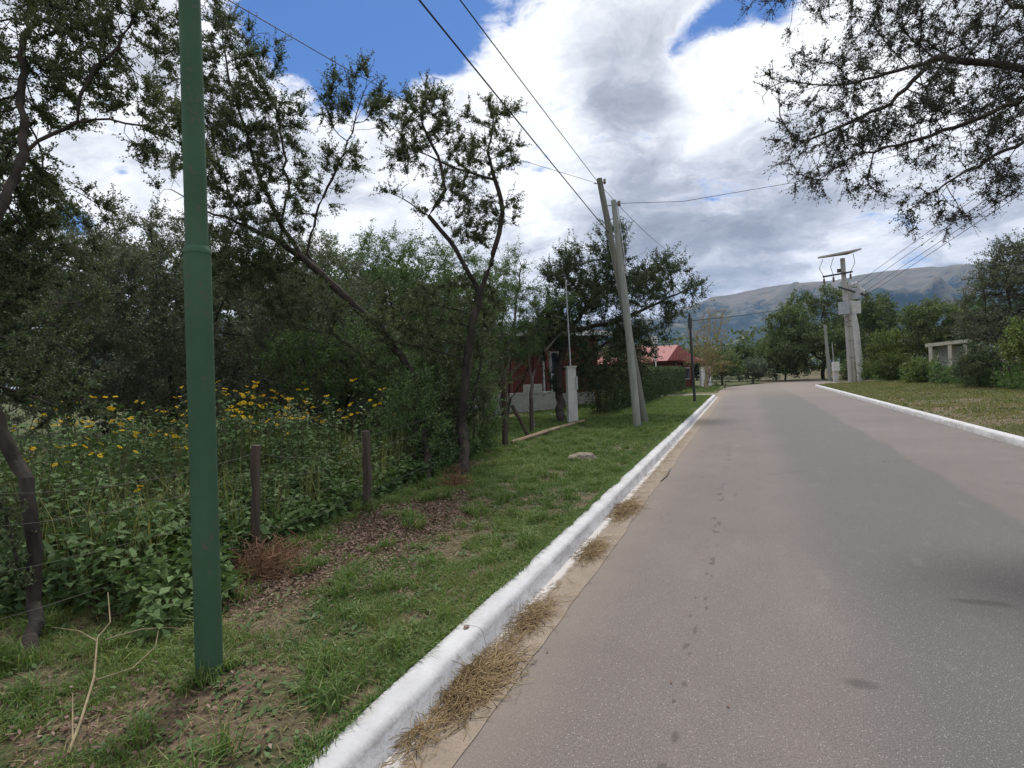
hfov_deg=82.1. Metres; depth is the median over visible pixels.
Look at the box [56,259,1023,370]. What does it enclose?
mountains
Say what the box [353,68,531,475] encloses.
thorn tree
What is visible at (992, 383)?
fence post
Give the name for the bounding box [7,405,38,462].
flowering weed
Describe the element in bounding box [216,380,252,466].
flowering weed
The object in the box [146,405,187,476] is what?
flowering weed
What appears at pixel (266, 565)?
twig ball
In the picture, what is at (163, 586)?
undergrowth
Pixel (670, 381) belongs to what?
hedge
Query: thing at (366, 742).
kerb
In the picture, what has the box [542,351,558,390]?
window
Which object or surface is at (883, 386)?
verge grass
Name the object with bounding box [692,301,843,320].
power line
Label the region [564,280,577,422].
meter pillar
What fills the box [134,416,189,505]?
flowering weed
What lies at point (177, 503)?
flowering weed
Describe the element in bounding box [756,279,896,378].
broadleaf tree
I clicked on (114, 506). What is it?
flowering weed
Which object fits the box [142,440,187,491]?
flowering weed
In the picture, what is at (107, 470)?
flowering weed
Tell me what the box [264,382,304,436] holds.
flowering weed
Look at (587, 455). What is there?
stone
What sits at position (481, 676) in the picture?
straw heap
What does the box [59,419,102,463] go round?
flowering weed
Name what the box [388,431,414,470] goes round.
flowering weed
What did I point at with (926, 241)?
power line
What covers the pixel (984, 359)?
shrub
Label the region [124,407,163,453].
flowering weed
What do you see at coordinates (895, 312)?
broadleaf tree
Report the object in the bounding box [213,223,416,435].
thicket tree
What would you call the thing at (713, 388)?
grass
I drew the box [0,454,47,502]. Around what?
flowering weed
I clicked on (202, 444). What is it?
lamp pole
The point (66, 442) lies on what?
flowering weed
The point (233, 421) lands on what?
flowering weed
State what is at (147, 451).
flowering weed
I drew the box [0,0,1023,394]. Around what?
sky
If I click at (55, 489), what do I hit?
flowering weed
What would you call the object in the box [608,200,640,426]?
utility pole
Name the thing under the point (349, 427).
flowering weed
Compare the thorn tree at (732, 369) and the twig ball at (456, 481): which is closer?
the twig ball at (456, 481)
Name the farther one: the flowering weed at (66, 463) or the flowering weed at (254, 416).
the flowering weed at (254, 416)
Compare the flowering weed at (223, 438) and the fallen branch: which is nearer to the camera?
the fallen branch
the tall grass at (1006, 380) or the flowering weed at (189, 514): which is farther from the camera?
the tall grass at (1006, 380)
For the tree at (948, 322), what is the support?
on the ground at (248, 761)
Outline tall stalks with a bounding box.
[0,415,472,606]
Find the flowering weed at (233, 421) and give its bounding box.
[218,410,251,437]
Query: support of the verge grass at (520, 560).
on the ground at (248, 761)
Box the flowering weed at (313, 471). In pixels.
[277,449,331,507]
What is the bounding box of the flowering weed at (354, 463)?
[323,436,362,483]
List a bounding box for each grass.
[0,394,711,767]
[602,384,720,393]
[815,380,1023,436]
[867,361,1023,389]
[898,394,1023,435]
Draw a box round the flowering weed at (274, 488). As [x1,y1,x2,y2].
[245,461,295,531]
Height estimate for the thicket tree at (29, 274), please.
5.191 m
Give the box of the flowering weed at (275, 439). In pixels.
[247,413,295,465]
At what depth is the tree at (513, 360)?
19.97 m
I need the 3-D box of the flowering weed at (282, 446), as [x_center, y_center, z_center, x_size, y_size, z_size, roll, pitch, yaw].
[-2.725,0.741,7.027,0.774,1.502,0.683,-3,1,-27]
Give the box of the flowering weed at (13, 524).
[1,491,19,575]
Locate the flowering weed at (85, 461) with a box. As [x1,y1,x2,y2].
[39,406,122,507]
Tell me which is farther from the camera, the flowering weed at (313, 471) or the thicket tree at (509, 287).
the thicket tree at (509, 287)
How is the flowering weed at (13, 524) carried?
on the ground at (248, 761)
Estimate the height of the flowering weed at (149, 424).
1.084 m
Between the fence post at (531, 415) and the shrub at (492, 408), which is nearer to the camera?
the shrub at (492, 408)
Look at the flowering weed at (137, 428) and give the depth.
10.33 m
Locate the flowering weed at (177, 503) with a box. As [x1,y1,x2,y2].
[159,478,189,541]
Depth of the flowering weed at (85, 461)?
5.84 m
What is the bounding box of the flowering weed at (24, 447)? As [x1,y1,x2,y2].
[0,426,44,476]
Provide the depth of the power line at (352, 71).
7.99 m
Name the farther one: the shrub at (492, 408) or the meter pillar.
the meter pillar
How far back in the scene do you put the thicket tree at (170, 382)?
11.77 m
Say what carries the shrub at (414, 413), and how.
on the ground at (248, 761)
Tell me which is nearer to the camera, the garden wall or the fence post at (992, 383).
the garden wall
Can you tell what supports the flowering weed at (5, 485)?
on the ground at (248, 761)
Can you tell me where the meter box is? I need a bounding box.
[832,343,839,381]
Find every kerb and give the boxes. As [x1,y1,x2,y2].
[305,395,715,767]
[815,384,1023,447]
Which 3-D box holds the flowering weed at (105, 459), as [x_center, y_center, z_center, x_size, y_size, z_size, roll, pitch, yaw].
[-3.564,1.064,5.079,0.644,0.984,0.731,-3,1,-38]
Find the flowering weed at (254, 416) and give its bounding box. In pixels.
[239,386,277,444]
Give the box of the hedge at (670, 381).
[581,365,686,414]
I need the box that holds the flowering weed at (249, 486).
[222,458,273,516]
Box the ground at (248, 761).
[0,357,1023,767]
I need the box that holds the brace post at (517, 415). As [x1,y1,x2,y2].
[510,404,528,435]
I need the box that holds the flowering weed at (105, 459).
[53,452,139,539]
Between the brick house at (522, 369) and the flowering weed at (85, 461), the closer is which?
the flowering weed at (85, 461)
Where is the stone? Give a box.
[568,452,596,461]
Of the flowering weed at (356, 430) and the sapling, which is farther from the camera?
the sapling
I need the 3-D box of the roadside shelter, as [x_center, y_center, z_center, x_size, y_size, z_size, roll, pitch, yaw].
[27.298,-1.536,36.401,2.504,2.369,3.000,-2,1,41]
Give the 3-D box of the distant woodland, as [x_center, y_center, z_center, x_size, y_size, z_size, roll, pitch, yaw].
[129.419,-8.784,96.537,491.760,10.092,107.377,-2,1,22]
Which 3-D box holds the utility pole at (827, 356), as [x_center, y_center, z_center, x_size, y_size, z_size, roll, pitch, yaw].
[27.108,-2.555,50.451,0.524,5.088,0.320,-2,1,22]
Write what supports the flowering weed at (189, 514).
on the ground at (248, 761)
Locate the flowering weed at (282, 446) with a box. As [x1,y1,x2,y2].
[248,384,317,495]
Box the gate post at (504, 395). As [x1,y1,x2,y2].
[501,377,508,444]
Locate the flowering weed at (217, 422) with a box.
[181,395,230,445]
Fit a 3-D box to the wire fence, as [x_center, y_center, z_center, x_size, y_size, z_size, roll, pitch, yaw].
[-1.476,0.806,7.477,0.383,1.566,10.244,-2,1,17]
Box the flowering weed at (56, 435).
[28,402,98,472]
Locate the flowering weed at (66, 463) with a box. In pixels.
[28,444,109,501]
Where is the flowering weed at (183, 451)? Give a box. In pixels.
[177,421,218,474]
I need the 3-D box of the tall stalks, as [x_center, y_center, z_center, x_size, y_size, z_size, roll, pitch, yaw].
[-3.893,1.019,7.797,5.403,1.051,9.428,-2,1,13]
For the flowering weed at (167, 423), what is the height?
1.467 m
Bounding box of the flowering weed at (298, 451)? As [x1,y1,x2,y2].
[274,388,317,485]
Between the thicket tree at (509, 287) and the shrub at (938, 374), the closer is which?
the thicket tree at (509, 287)
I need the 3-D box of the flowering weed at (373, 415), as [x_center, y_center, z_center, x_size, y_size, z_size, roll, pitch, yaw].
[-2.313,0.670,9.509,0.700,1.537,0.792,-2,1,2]
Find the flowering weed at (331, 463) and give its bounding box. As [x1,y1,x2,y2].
[303,444,351,500]
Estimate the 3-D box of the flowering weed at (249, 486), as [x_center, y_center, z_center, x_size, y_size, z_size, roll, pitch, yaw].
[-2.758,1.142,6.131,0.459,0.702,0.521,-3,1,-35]
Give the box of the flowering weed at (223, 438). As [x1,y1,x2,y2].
[215,388,250,497]
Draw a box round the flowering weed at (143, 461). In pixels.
[94,440,167,495]
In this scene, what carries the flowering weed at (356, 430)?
on the ground at (248, 761)
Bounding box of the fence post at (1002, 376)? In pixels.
[1000,367,1003,387]
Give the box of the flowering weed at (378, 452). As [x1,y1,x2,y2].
[360,434,396,476]
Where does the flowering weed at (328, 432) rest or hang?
on the ground at (248, 761)
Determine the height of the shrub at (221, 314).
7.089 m
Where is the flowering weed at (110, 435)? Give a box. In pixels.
[98,396,153,468]
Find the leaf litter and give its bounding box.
[0,484,532,767]
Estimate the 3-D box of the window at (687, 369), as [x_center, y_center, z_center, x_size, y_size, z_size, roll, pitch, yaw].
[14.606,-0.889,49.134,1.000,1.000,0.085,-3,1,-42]
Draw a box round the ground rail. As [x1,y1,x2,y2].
[510,420,584,443]
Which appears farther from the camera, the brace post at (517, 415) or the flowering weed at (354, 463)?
the brace post at (517, 415)
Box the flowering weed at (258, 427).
[216,381,264,453]
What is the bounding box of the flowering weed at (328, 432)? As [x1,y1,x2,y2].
[308,395,348,461]
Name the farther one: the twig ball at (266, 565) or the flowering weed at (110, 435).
the flowering weed at (110, 435)
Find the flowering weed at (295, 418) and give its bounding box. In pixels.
[282,398,315,455]
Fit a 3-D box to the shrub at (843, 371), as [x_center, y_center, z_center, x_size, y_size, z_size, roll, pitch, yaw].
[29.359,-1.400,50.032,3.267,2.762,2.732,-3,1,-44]
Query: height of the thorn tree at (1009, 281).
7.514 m
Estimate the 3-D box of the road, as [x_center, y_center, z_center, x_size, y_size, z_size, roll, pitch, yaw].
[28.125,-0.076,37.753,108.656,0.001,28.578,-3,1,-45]
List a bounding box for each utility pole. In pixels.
[594,178,647,422]
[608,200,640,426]
[688,313,695,401]
[824,325,831,380]
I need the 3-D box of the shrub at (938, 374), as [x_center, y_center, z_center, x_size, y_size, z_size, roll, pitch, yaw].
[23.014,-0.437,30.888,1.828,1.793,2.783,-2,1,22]
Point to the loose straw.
(530, 605)
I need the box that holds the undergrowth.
[0,422,488,648]
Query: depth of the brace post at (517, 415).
13.86 m
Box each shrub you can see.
[246,307,406,432]
[342,331,476,454]
[355,356,465,476]
[414,289,512,445]
[449,342,515,442]
[456,350,515,450]
[593,340,652,379]
[709,373,733,388]
[733,356,773,383]
[839,353,871,380]
[853,327,938,381]
[895,356,939,382]
[928,360,962,383]
[947,339,1020,387]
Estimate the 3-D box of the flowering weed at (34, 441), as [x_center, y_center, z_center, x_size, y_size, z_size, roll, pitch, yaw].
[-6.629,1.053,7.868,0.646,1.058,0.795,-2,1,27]
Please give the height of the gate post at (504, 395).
1.599 m
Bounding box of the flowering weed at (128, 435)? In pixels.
[76,405,159,497]
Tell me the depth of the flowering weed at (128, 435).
6.90 m
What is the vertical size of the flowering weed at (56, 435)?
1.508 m
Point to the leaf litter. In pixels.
(357, 537)
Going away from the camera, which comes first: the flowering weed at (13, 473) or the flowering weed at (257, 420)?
the flowering weed at (13, 473)
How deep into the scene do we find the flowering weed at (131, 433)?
8.83 m
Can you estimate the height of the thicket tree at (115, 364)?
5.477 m
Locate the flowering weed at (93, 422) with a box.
[39,396,97,465]
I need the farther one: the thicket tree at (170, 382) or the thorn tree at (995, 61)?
the thicket tree at (170, 382)
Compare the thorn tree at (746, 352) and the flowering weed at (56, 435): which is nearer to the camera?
the flowering weed at (56, 435)
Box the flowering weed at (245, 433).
[216,390,259,499]
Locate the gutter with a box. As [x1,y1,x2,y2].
[380,396,722,767]
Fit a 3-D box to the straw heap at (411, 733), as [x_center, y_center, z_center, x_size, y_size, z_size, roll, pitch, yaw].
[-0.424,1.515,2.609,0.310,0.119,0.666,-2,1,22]
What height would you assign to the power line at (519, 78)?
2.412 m
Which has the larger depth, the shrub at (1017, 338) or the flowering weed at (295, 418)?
the shrub at (1017, 338)
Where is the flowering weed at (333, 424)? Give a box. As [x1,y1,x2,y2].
[306,408,348,447]
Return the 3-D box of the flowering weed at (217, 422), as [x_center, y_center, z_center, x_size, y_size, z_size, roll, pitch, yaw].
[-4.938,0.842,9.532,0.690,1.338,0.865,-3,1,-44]
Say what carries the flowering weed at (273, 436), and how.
on the ground at (248, 761)
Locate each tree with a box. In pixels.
[0,0,229,652]
[0,175,74,322]
[0,200,185,454]
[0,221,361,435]
[66,182,322,438]
[135,0,431,479]
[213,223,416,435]
[276,256,508,422]
[293,218,512,401]
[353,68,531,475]
[460,233,583,422]
[484,314,567,417]
[522,216,714,420]
[683,346,745,379]
[699,345,750,384]
[703,340,765,380]
[730,0,1023,247]
[750,329,809,380]
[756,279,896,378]
[840,290,906,361]
[892,293,990,361]
[938,228,1023,387]
[942,296,998,344]
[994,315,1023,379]
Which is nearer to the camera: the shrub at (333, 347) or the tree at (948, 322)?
the shrub at (333, 347)
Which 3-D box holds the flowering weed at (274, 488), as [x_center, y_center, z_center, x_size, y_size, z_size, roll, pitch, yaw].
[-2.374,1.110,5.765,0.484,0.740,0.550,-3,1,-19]
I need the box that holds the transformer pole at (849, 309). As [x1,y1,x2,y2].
[818,248,865,381]
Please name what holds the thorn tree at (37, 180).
on the ground at (248, 761)
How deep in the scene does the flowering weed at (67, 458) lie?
4.42 m
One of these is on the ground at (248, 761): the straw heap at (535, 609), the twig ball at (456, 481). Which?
the twig ball at (456, 481)
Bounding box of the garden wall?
[493,384,555,414]
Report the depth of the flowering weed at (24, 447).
7.34 m
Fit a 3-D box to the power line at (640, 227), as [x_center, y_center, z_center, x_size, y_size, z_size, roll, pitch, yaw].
[8.277,-6.020,29.406,0.323,0.648,27.965,-2,1,25]
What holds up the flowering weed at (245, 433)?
on the ground at (248, 761)
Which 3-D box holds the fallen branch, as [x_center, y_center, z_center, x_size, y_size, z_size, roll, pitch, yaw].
[-2.034,1.378,3.133,0.626,0.242,1.465,-3,1,-40]
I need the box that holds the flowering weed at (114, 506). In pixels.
[59,471,165,585]
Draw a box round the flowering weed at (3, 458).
[0,417,42,502]
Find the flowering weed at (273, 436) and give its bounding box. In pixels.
[253,397,291,469]
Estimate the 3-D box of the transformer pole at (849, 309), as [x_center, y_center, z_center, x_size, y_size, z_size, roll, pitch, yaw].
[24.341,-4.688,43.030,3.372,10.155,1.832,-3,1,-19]
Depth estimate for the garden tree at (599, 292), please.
18.99 m
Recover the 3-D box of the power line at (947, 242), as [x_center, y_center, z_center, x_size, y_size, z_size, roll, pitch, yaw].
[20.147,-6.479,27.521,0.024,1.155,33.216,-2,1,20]
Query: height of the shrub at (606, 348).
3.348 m
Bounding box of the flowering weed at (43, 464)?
[4,458,64,517]
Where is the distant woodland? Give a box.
[177,314,1018,388]
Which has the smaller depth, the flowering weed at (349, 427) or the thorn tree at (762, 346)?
the flowering weed at (349, 427)
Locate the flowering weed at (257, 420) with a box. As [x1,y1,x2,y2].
[240,398,272,439]
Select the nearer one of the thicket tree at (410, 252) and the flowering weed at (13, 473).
the flowering weed at (13, 473)
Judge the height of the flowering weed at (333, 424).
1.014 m
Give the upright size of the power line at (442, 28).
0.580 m
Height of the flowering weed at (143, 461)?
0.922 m
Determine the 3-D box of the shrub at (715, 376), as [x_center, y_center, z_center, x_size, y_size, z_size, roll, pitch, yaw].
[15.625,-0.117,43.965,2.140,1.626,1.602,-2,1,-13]
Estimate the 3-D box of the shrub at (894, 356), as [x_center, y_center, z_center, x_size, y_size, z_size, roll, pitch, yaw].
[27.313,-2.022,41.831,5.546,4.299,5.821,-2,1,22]
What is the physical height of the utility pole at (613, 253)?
7.284 m
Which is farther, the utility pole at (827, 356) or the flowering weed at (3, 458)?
the utility pole at (827, 356)
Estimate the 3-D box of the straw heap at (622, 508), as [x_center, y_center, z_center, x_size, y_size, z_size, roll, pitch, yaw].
[1.343,1.396,6.741,0.590,0.094,1.652,-2,1,22]
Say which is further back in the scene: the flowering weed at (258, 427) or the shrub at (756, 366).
the shrub at (756, 366)
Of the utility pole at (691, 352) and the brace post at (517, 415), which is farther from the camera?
the utility pole at (691, 352)
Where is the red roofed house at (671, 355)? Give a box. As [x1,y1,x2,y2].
[598,345,711,387]
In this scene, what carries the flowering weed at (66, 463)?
on the ground at (248, 761)
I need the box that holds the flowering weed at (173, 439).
[157,429,188,451]
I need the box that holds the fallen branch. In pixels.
[52,592,193,754]
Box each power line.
[228,0,597,183]
[418,0,608,232]
[460,0,598,182]
[604,189,707,293]
[616,124,1010,203]
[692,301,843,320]
[855,163,1022,284]
[856,174,1022,290]
[862,185,1023,293]
[866,192,1023,295]
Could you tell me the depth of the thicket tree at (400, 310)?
19.59 m
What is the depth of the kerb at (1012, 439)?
13.99 m
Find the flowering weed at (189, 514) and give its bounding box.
[171,481,221,554]
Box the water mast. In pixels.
[651,336,657,365]
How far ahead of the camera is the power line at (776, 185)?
18.90 m
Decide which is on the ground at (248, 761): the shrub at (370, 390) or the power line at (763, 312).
the shrub at (370, 390)
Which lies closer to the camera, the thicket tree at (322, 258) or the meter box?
the thicket tree at (322, 258)
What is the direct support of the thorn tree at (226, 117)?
on the ground at (248, 761)
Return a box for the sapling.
[508,310,578,425]
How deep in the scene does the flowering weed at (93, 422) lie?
8.49 m
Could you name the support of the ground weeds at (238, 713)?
on the ground at (248, 761)
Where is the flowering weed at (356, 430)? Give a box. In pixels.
[317,397,370,463]
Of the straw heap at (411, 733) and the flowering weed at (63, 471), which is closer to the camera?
the straw heap at (411, 733)
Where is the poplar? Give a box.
[680,305,737,388]
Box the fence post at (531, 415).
[529,398,533,430]
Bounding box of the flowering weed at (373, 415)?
[347,378,390,448]
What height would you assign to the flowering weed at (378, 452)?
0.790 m
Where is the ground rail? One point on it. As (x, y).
(542, 432)
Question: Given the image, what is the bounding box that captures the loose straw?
[392,432,693,767]
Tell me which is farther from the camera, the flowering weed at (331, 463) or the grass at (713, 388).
the grass at (713, 388)
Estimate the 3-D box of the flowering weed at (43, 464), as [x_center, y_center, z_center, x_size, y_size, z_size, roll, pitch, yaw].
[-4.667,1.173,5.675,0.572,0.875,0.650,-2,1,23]
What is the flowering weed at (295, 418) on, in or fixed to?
on the ground at (248, 761)
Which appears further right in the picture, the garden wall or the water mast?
the water mast
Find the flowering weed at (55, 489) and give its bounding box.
[0,450,77,555]
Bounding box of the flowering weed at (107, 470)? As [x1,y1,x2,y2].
[86,416,150,504]
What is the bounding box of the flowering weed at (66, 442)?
[36,401,93,500]
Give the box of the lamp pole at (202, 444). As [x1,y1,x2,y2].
[178,0,223,680]
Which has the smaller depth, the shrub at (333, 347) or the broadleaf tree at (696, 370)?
the shrub at (333, 347)
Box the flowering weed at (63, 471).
[36,449,111,509]
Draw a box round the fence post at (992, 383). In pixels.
[991,369,993,388]
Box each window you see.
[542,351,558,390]
[684,367,689,378]
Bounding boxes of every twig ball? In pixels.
[226,524,324,590]
[429,462,473,488]
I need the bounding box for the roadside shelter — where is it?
[925,339,978,368]
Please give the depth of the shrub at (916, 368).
33.89 m
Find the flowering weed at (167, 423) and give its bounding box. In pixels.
[154,386,187,446]
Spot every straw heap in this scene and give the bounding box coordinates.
[378,698,459,767]
[403,623,550,759]
[499,588,571,646]
[567,533,615,571]
[604,496,653,525]
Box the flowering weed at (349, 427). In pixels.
[331,404,374,443]
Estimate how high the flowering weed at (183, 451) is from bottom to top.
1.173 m
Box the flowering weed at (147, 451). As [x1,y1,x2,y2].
[108,432,187,479]
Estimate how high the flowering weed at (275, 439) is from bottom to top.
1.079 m
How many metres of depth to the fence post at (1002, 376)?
24.26 m
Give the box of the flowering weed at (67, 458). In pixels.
[5,449,119,586]
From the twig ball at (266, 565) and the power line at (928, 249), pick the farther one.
the power line at (928, 249)
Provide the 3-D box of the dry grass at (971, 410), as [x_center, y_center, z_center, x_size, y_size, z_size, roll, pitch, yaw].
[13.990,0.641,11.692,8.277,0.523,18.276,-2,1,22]
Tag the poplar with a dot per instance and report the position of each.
(707, 370)
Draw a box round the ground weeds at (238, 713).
[0,430,665,767]
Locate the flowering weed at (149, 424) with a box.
[141,419,185,468]
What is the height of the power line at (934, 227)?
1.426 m
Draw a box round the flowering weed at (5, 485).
[0,465,12,506]
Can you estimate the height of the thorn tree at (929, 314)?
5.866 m
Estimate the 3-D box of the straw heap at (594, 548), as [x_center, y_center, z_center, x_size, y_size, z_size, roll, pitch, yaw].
[0.709,1.429,5.199,0.436,0.123,1.108,-2,1,22]
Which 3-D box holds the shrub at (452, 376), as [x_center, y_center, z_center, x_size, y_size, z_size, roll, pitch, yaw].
[-0.916,-0.064,10.654,1.656,3.430,1.840,-2,1,22]
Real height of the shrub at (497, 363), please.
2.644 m
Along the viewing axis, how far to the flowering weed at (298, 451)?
7.48 m
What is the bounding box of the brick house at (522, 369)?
[449,330,612,406]
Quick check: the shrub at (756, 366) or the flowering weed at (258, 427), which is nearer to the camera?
the flowering weed at (258, 427)
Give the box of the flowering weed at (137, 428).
[116,423,150,440]
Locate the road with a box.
[452,379,1023,767]
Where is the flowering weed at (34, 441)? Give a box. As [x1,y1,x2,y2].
[1,421,51,474]
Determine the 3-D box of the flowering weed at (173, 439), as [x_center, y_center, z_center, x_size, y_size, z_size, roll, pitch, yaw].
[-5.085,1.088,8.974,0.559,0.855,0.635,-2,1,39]
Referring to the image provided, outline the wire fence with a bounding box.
[0,381,502,618]
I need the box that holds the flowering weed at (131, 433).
[107,420,152,464]

